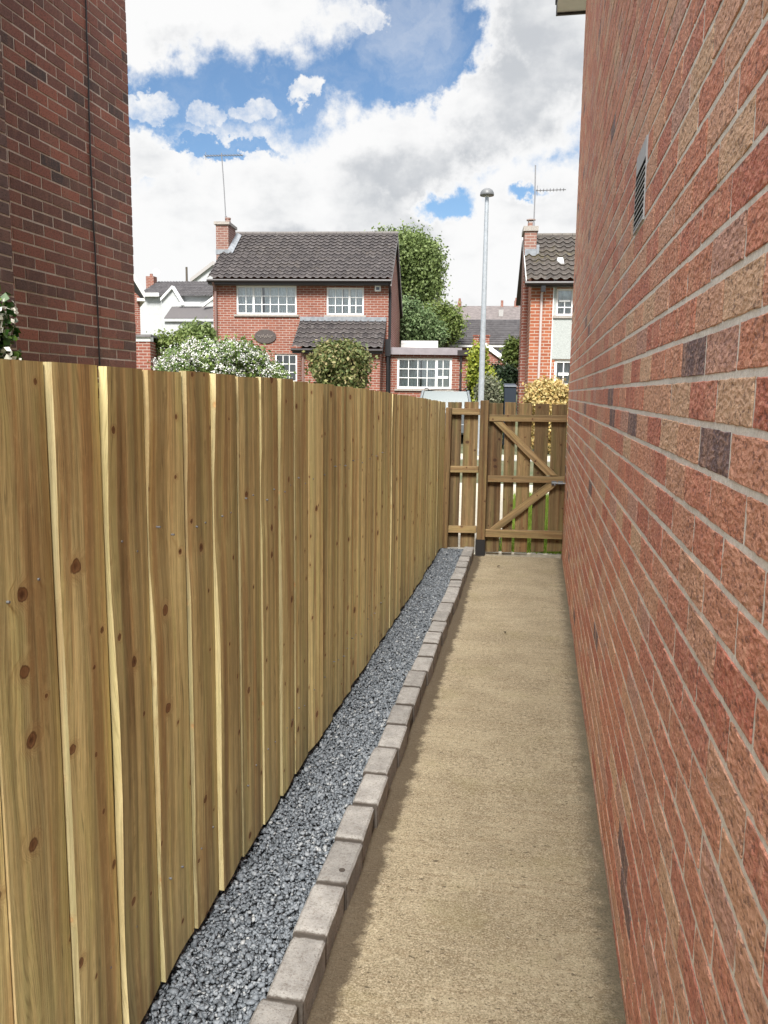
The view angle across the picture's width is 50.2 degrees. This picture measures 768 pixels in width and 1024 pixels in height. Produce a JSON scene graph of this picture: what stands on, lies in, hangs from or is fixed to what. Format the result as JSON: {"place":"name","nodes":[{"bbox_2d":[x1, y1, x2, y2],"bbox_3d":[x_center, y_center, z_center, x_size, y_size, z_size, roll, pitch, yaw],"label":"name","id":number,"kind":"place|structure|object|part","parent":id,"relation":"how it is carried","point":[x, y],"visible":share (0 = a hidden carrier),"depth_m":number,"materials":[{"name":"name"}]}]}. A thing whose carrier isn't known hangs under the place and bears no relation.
{"place":"outdoors","nodes":[
{"label":"outdoors","id":0,"kind":"place"},
{"bbox_2d":[140,548,462,1023],"bbox_3d":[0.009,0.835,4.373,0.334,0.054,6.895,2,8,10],"label":"gravel","id":1,"kind":"structure","parent":0,"point":[358,751],"depth_m":2.61,"materials":[{"name":"grey gravel"}]},
{"bbox_2d":[125,0,585,307],"label":"sky","id":2,"kind":"structure","parent":0,"point":[341,115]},
{"bbox_2d":[306,554,625,1023],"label":"path","id":3,"kind":"structure","parent":0,"point":[480,895],"depth_m":2.71,"materials":[{"name":"concrete"}]},
{"bbox_2d":[442,400,488,555],"bbox_3d":[0.755,-0.315,7.624,0.409,1.436,0.119,2,8,10],"label":"fence panel","id":4,"kind":"object","parent":3,"relation":"on","point":[467,529],"visible":1,"depth_m":7.62,"materials":[{"name":"brown wood"}]},
{"bbox_2d":[441,495,502,554],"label":"driveway","id":5,"kind":"structure","parent":0,"point":[501,507],"depth_m":10.20,"materials":[{"name":"concrete"}]},
{"bbox_2d":[459,454,549,498],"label":"pavement","id":6,"kind":"structure","parent":0,"point":[514,486],"depth_m":13.18,"materials":[{"name":"concrete"}]},
{"bbox_2d":[477,188,493,455],"bbox_3d":[2.368,-4.468,19.569,0.330,6.236,0.328,2,8,10],"label":"street lamp","id":7,"kind":"object","parent":6,"relation":"on","point":[486,193],"visible":0.87,"depth_m":19.46,"materials":[{"name":"metal"}]},
{"bbox_2d":[460,391,567,550],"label":"ground","id":8,"kind":"structure","parent":0,"point":[515,453],"depth_m":18.42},
{"bbox_2d":[0,0,136,382],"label":"brick house","id":9,"kind":"structure","parent":8,"relation":"on","point":[66,261],"depth_m":5.59,"materials":[{"name":"brick"}]},
{"bbox_2d":[0,287,22,359],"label":"ivy","id":10,"kind":"object","parent":9,"relation":"attached to","point":[5,337],"visible":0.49,"depth_m":4.60,"materials":[{"name":"green plant"}]},
{"bbox_2d":[134,275,144,333],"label":"brick house","id":11,"kind":"structure","parent":8,"relation":"on","point":[139,293],"depth_m":40.08,"materials":[{"name":"brick"}]},
{"bbox_2d":[136,334,160,370],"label":"garden wall","id":12,"kind":"structure","parent":8,"relation":"on","point":[146,351],"depth_m":27.50,"materials":[{"name":"red brick"}]},
{"bbox_2d":[146,328,201,370],"bbox_3d":[-7.465,-5.042,28.967,2.154,2.975,1.507,2,8,10],"label":"bush","id":13,"kind":"object","parent":8,"relation":"on","point":[164,339],"visible":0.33,"depth_m":28.59,"materials":[{"name":"green plant"}]},
{"bbox_2d":[140,269,213,335],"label":"white house","id":14,"kind":"structure","parent":8,"relation":"on","point":[170,305],"depth_m":54.05,"materials":[{"name":"paint"}]},
{"bbox_2d":[185,267,187,280],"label":"telegraph pole","id":15,"kind":"object","parent":8,"relation":"on","point":[186,268],"visible":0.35,"depth_m":72.16,"materials":[{"name":"brown wood"}]},
{"bbox_2d":[177,316,220,342],"bbox_3d":[-6.979,-5.421,30.289,1.895,3.637,1.606,2,8,10],"label":"bush","id":16,"kind":"object","parent":8,"relation":"on","point":[204,329],"visible":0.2,"depth_m":29.89,"materials":[{"name":"green plant"}]},
{"bbox_2d":[190,261,214,280],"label":"white house","id":17,"kind":"structure","parent":8,"relation":"on","point":[202,274],"depth_m":77.08,"materials":[{"name":"grey paint"}]},
{"bbox_2d":[148,332,296,378],"bbox_3d":[-3.301,-2.117,16.784,2.999,3.087,2.307,2,8,10],"label":"flowering shrub","id":18,"kind":"object","parent":8,"relation":"on","point":[243,358],"visible":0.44,"depth_m":16.20,"materials":[{"name":"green plant"}]},
{"bbox_2d":[0,359,445,1023],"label":"wooden fence","id":19,"kind":"object","parent":8,"relation":"on","point":[208,583],"visible":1,"depth_m":1.94,"materials":[{"name":"brown wood"}]},
{"bbox_2d":[206,217,469,397],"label":"brick house","id":20,"kind":"structure","parent":8,"relation":"on","point":[288,297],"depth_m":34.99,"materials":[{"name":"red brick"}]},
{"bbox_2d":[205,153,242,216],"bbox_3d":[-7.110,-14.470,36.527,1.777,3.025,0.440,2,8,10],"label":"tv aerial","id":21,"kind":"object","parent":20,"relation":"attached to","point":[221,155],"visible":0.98,"depth_m":36.43,"materials":[{"name":"silver metal"}]},
{"bbox_2d":[234,286,298,316],"bbox_3d":[-4.978,-9.049,35.137,2.795,1.386,0.720,1,8,4],"label":"window","id":22,"kind":"structure","parent":20,"relation":"in","point":[263,301],"depth_m":34.98,"materials":[{"name":"white plastic"}]},
{"bbox_2d":[275,354,296,380],"bbox_3d":[-4.182,-6.230,35.546,1.162,1.394,0.600,1,8,4],"label":"window","id":23,"kind":"structure","parent":20,"relation":"in","point":[291,359],"depth_m":35.80,"materials":[{"name":"white plastic"}]},
{"bbox_2d":[324,288,365,316],"bbox_3d":[-1.617,-8.934,34.893,1.787,1.337,0.720,1,8,4],"label":"window","id":24,"kind":"structure","parent":20,"relation":"in","point":[341,302],"depth_m":34.73,"materials":[{"name":"white plastic"}]},
{"bbox_2d":[394,358,453,390],"bbox_3d":[1.738,-5.962,35.317,2.531,1.502,0.720,1,8,4],"label":"window","id":25,"kind":"structure","parent":20,"relation":"in","point":[413,374],"depth_m":35.16,"materials":[{"name":"white plastic"}]},
{"bbox_2d":[302,334,378,387],"bbox_3d":[-0.927,-2.224,17.295,1.657,3.047,1.501,2,8,10],"label":"bush","id":26,"kind":"object","parent":8,"relation":"on","point":[344,363],"visible":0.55,"depth_m":16.89,"materials":[{"name":"green plant"}]},
{"bbox_2d":[364,217,452,346],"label":"leafy tree","id":27,"kind":"object","parent":8,"relation":"on","point":[421,255],"visible":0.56,"depth_m":48.12,"materials":[{"name":"green plant"}]},
{"bbox_2d":[371,614,452,835],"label":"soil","id":28,"kind":"structure","parent":8,"relation":"on","point":[411,722],"depth_m":3.68,"materials":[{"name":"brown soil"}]},
{"bbox_2d":[249,998,297,1023],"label":"edging block","id":29,"kind":"structure","parent":28,"relation":"on","point":[268,1011],"depth_m":1.88,"materials":[{"name":"concrete"}]},
{"bbox_2d":[266,936,325,1023],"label":"edging block","id":30,"kind":"structure","parent":28,"relation":"on","point":[298,977],"depth_m":2.02,"materials":[{"name":"concrete"}]},
{"bbox_2d":[293,883,344,962],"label":"edging block","id":31,"kind":"structure","parent":28,"relation":"on","point":[321,914],"depth_m":2.25,"materials":[{"name":"concrete"}]},
{"bbox_2d":[316,840,362,909],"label":"edging block","id":32,"kind":"structure","parent":28,"relation":"on","point":[342,866],"depth_m":2.48,"materials":[{"name":"concrete"}]},
{"bbox_2d":[334,804,373,859],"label":"edging block","id":33,"kind":"structure","parent":28,"relation":"on","point":[356,824],"depth_m":2.71,"materials":[{"name":"concrete"}]},
{"bbox_2d":[353,773,388,827],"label":"edging block","id":34,"kind":"structure","parent":28,"relation":"on","point":[372,790],"depth_m":2.93,"materials":[{"name":"concrete"}]},
{"bbox_2d":[363,747,396,790],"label":"edging block","id":35,"kind":"structure","parent":28,"relation":"on","point":[382,760],"depth_m":3.17,"materials":[{"name":"concrete"}]},
{"bbox_2d":[378,724,406,766],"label":"edging block","id":36,"kind":"structure","parent":28,"relation":"on","point":[393,736],"depth_m":3.39,"materials":[{"name":"concrete"}]},
{"bbox_2d":[386,705,412,738],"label":"edging block","id":37,"kind":"structure","parent":28,"relation":"on","point":[400,714],"depth_m":3.62,"materials":[{"name":"concrete"}]},
{"bbox_2d":[395,686,419,721],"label":"edging block","id":38,"kind":"structure","parent":28,"relation":"on","point":[408,696],"depth_m":3.85,"materials":[{"name":"concrete"}]},
{"bbox_2d":[403,670,425,701],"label":"edging block","id":39,"kind":"structure","parent":28,"relation":"on","point":[415,679],"depth_m":4.08,"materials":[{"name":"concrete"}]},
{"bbox_2d":[411,657,432,685],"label":"edging block","id":40,"kind":"structure","parent":28,"relation":"on","point":[425,664],"depth_m":4.31,"materials":[{"name":"concrete"}]},
{"bbox_2d":[417,644,437,670],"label":"edging block","id":41,"kind":"structure","parent":28,"relation":"on","point":[429,650],"depth_m":4.54,"materials":[{"name":"concrete"}]},
{"bbox_2d":[423,632,441,655],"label":"edging block","id":42,"kind":"structure","parent":28,"relation":"on","point":[432,637],"depth_m":4.76,"materials":[{"name":"concrete"}]},
{"bbox_2d":[428,621,446,645],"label":"edging block","id":43,"kind":"structure","parent":28,"relation":"on","point":[437,626],"depth_m":4.99,"materials":[{"name":"concrete"}]},
{"bbox_2d":[431,611,449,629],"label":"edging block","id":44,"kind":"structure","parent":28,"relation":"on","point":[439,616],"depth_m":5.24,"materials":[{"name":"concrete"}]},
{"bbox_2d":[436,603,452,621],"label":"edging block","id":45,"kind":"structure","parent":28,"relation":"on","point":[445,607],"depth_m":5.46,"materials":[{"name":"concrete"}]},
{"bbox_2d":[441,594,456,614],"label":"edging block","id":46,"kind":"structure","parent":28,"relation":"on","point":[449,598],"depth_m":5.68,"materials":[{"name":"concrete"}]},
{"bbox_2d":[445,587,459,604],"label":"edging block","id":47,"kind":"structure","parent":28,"relation":"on","point":[453,590],"depth_m":5.93,"materials":[{"name":"concrete"}]},
{"bbox_2d":[448,580,461,596],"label":"edging block","id":48,"kind":"structure","parent":28,"relation":"on","point":[455,583],"depth_m":6.15,"materials":[{"name":"concrete"}]},
{"bbox_2d":[450,573,464,588],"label":"edging block","id":49,"kind":"structure","parent":28,"relation":"on","point":[457,576],"depth_m":6.37,"materials":[{"name":"concrete"}]},
{"bbox_2d":[454,567,466,583],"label":"edging block","id":50,"kind":"structure","parent":28,"relation":"on","point":[460,570],"depth_m":6.60,"materials":[{"name":"concrete"}]},
{"bbox_2d":[456,561,467,572],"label":"edging block","id":51,"kind":"structure","parent":28,"relation":"on","point":[461,564],"depth_m":6.82,"materials":[{"name":"concrete"}]},
{"bbox_2d":[458,556,469,570],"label":"edging block","id":52,"kind":"structure","parent":28,"relation":"on","point":[464,558],"depth_m":7.07,"materials":[{"name":"concrete"}]},
{"bbox_2d":[461,551,472,565],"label":"edging block","id":53,"kind":"structure","parent":28,"relation":"on","point":[467,553],"depth_m":7.29,"materials":[{"name":"concrete"}]},
{"bbox_2d":[463,547,473,559],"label":"edging block","id":54,"kind":"structure","parent":28,"relation":"on","point":[468,549],"depth_m":7.54,"materials":[{"name":"concrete"}]},
{"bbox_2d":[400,292,451,347],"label":"conifer","id":55,"kind":"object","parent":8,"relation":"on","point":[419,323],"visible":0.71,"depth_m":42.93,"materials":[{"name":"green plant"}]},
{"bbox_2d":[420,388,470,434],"bbox_3d":[1.994,-3.091,25.917,2.000,1.621,4.160,2,8,6],"label":"parked car","id":56,"kind":"object","parent":8,"relation":"on","point":[452,396],"visible":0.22,"depth_m":24.16,"materials":[{"name":"silver metal"}]},
{"bbox_3d":[1.797,-3.286,24.117,1.460,0.528,0.310,2,8,6],"label":"rear window","id":57,"kind":"part","parent":56,"relation":"part of","materials":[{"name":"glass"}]},
{"bbox_2d":[421,295,470,347],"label":"leafy tree","id":58,"kind":"object","parent":8,"relation":"on","point":[447,313],"visible":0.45,"depth_m":45.64,"materials":[{"name":"green plant"}]},
{"bbox_2d":[459,380,474,401],"bbox_3d":[2.782,-3.161,25.109,0.930,2.444,0.806,-4,9,-28],"label":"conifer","id":59,"kind":"object","parent":8,"relation":"on","point":[469,389],"visible":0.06,"depth_m":24.86,"materials":[{"name":"green plant"}]},
{"bbox_2d":[460,339,501,401],"bbox_3d":[2.912,-3.439,24.628,1.114,3.447,1.027,-3,9,-24],"label":"conifer","id":60,"kind":"object","parent":8,"relation":"on","point":[473,363],"visible":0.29,"depth_m":24.41,"materials":[{"name":"green plant"}]},
{"bbox_2d":[448,320,519,387],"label":"bungalow","id":61,"kind":"object","parent":8,"relation":"on","point":[498,331],"visible":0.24,"depth_m":48.37,"materials":[{"name":"tile"}]},
{"bbox_2d":[453,298,519,319],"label":"terraced house","id":62,"kind":"structure","parent":8,"relation":"on","point":[501,312],"depth_m":79.87,"materials":[{"name":"brown stone"}]},
{"bbox_2d":[469,371,503,432],"bbox_3d":[2.883,-2.702,22.700,0.862,2.434,0.852,-4,9,-27],"label":"shrub","id":63,"kind":"object","parent":8,"relation":"on","point":[491,392],"visible":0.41,"depth_m":22.45,"materials":[{"name":"grey plant"}]},
{"bbox_2d":[470,335,506,374],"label":"garage","id":64,"kind":"structure","parent":8,"relation":"on","point":[493,354],"depth_m":41.03,"materials":[{"name":"brick"}]},
{"bbox_2d":[496,382,503,447],"bbox_3d":[3.140,-2.614,23.162,0.770,2.141,0.813,-7,11,-41],"label":"shrub","id":65,"kind":"object","parent":8,"relation":"on","point":[502,388],"visible":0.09,"depth_m":22.91,"materials":[{"name":"green plant"}]},
{"bbox_2d":[489,360,517,394],"bbox_3d":[4.327,-4.604,30.423,1.547,2.019,1.493,-4,9,-27],"label":"hedge","id":66,"kind":"object","parent":8,"relation":"on","point":[507,373],"visible":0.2,"depth_m":30.02,"materials":[{"name":"green plant"}]},
{"bbox_2d":[499,334,519,367],"bbox_3d":[5.024,-5.568,32.154,1.047,2.747,1.079,-7,11,-42],"label":"leafy tree","id":67,"kind":"object","parent":8,"relation":"on","point":[510,353],"visible":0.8,"depth_m":31.86,"materials":[{"name":"green plant"}]},
{"bbox_2d":[502,383,516,446],"bbox_3d":[3.477,-2.684,22.825,0.356,1.768,0.576,1,8,5],"label":"wheelie bin","id":68,"kind":"object","parent":8,"relation":"on","point":[509,391],"visible":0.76,"depth_m":22.50,"materials":[{"name":"grey plastic"}]},
{"bbox_2d":[486,551,560,557],"bbox_3d":[1.312,0.423,7.742,0.698,0.074,0.092,2,8,10],"label":"gate threshold","id":69,"kind":"object","parent":8,"relation":"on","point":[530,554],"visible":0.36,"depth_m":7.71,"materials":[{"name":"concrete"}]},
{"bbox_2d":[519,375,568,453],"bbox_3d":[4.229,-2.470,21.438,1.405,2.213,1.361,2,8,10],"label":"golden shrub","id":70,"kind":"object","parent":8,"relation":"on","point":[551,391],"visible":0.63,"depth_m":21.09,"materials":[{"name":"yellow plant"}]},
{"bbox_2d":[516,219,575,418],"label":"brick house","id":71,"kind":"structure","parent":8,"relation":"on","point":[544,299],"depth_m":27.10,"materials":[{"name":"red brick"}]},
{"bbox_2d":[533,165,565,225],"bbox_3d":[5.678,-10.784,28.118,1.079,2.161,0.440,2,8,10],"label":"tv aerial","id":72,"kind":"object","parent":71,"relation":"attached to","point":[550,189],"visible":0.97,"depth_m":28.14,"materials":[{"name":"silver metal"}]},
{"bbox_2d":[554,360,569,383],"bbox_3d":[5.941,-4.607,27.205,0.613,0.853,0.148,2,8,6],"label":"window","id":73,"kind":"structure","parent":71,"relation":"in","point":[561,368],"depth_m":27.21,"materials":[{"name":"white plastic"}]},
{"bbox_2d":[553,289,572,317],"bbox_3d":[5.909,-6.817,26.830,0.747,0.949,0.264,2,8,6],"label":"window","id":74,"kind":"structure","parent":71,"relation":"in","point":[564,301],"depth_m":26.87,"materials":[{"name":"white plastic"}]},
{"bbox_2d":[555,0,767,1023],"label":"brick house","id":75,"kind":"structure","parent":8,"relation":"on","point":[664,556],"depth_m":1.58,"materials":[{"name":"red brick"}]},
{"bbox_2d":[485,402,567,551],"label":"side gate","id":76,"kind":"structure","parent":75,"relation":"attached to","point":[544,479],"depth_m":7.55,"materials":[{"name":"brown wood"}]},
{"bbox_2d":[499,491,561,554],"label":"grass","id":77,"kind":"structure","parent":0,"point":[530,527],"depth_m":8.96,"materials":[{"name":"green plant"}]},
{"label":"road","id":78,"kind":"structure","parent":0,"visible":0},
{"bbox_2d":[460,458,549,485],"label":"kerb","id":79,"kind":"structure","parent":78,"relation":"on","point":[503,460],"depth_m":18.90,"materials":[{"name":"concrete"}]}
]}

